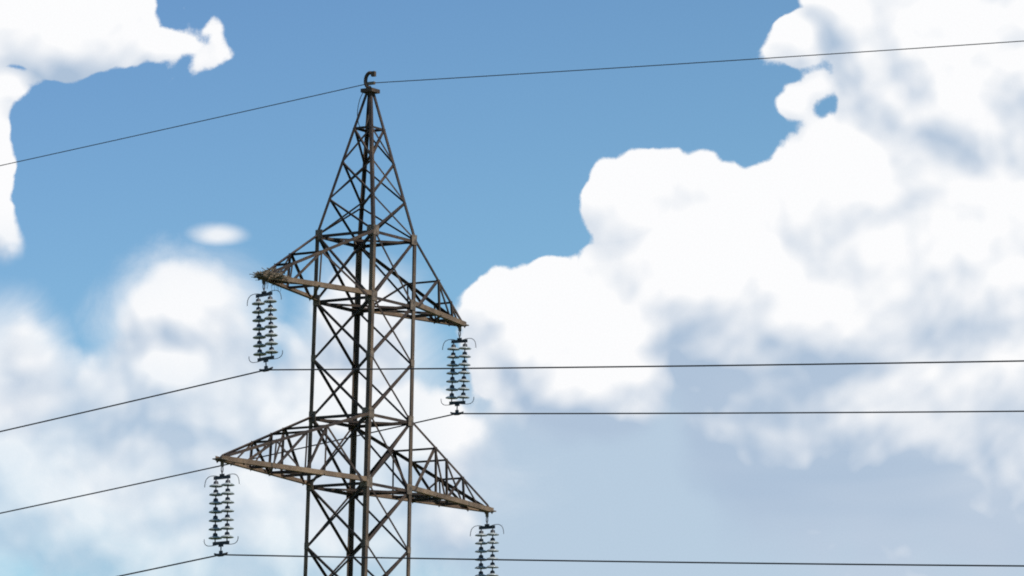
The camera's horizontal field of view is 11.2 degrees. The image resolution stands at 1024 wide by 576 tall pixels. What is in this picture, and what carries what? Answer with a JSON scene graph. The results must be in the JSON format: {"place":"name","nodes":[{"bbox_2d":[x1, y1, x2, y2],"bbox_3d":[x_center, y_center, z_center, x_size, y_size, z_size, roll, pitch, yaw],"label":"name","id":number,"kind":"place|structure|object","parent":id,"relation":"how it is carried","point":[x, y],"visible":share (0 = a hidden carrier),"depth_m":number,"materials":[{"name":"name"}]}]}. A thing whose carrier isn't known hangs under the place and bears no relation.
{"place":"outdoors","nodes":[
{"label":"outdoors","id":0,"kind":"place"},
{"bbox_2d":[0,0,1023,575],"label":"sky","id":1,"kind":"structure","parent":0,"point":[863,207],"materials":[{"name":"blue"}]},
{"bbox_3d":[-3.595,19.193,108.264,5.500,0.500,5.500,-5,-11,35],"label":"footings","id":2,"kind":"object","parent":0,"visible":0},
{"bbox_2d":[212,71,495,575],"bbox_3d":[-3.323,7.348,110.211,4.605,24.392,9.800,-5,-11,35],"label":"pylon","id":3,"kind":"object","parent":2,"relation":"on","point":[365,484],"visible":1,"depth_m":111.06,"materials":[{"name":"metal"}]},
{"bbox_2d":[204,466,239,556],"bbox_3d":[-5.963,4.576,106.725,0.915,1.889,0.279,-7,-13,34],"label":"insulator","id":4,"kind":"object","parent":3,"relation":"attached to","point":[215,511],"visible":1,"depth_m":106.67,"materials":[{"name":"ceramic"}]},
{"bbox_2d":[247,284,282,371],"bbox_3d":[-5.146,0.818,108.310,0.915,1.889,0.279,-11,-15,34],"label":"insulator","id":5,"kind":"object","parent":3,"relation":"attached to","point":[270,326],"visible":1,"depth_m":108.27,"materials":[{"name":"ceramic"}]},
{"bbox_2d":[249,267,289,291],"bbox_3d":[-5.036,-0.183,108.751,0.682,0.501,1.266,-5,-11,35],"label":"twig nest","id":6,"kind":"object","parent":3,"relation":"attached to","point":[269,272],"visible":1,"depth_m":108.57,"materials":[{"name":"brown wood"}]},
{"bbox_2d":[441,331,475,414],"bbox_3d":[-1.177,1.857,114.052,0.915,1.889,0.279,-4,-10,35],"label":"insulator","id":7,"kind":"object","parent":3,"relation":"attached to","point":[452,372],"visible":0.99,"depth_m":114.01,"materials":[{"name":"ceramic"}]},
{"bbox_2d":[0,360,1023,575],"bbox_3d":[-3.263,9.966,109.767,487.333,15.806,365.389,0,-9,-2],"label":"conductors","id":8,"kind":"object","parent":7,"relation":"hanging from","point":[549,413],"visible":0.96,"depth_m":105.60,"materials":[{"name":"metal"}]},
{"bbox_2d":[470,516,503,575],"bbox_3d":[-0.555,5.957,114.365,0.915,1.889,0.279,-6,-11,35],"label":"insulator","id":9,"kind":"object","parent":3,"relation":"attached to","point":[492,541],"visible":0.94,"depth_m":114.36,"materials":[{"name":"ceramic"}]},
{"bbox_2d":[0,41,1022,165],"bbox_3d":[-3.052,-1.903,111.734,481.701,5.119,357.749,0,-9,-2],"label":"earth wire","id":10,"kind":"object","parent":3,"relation":"attached to","point":[526,73],"visible":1,"depth_m":109.64,"materials":[{"name":"metal"}]}
]}

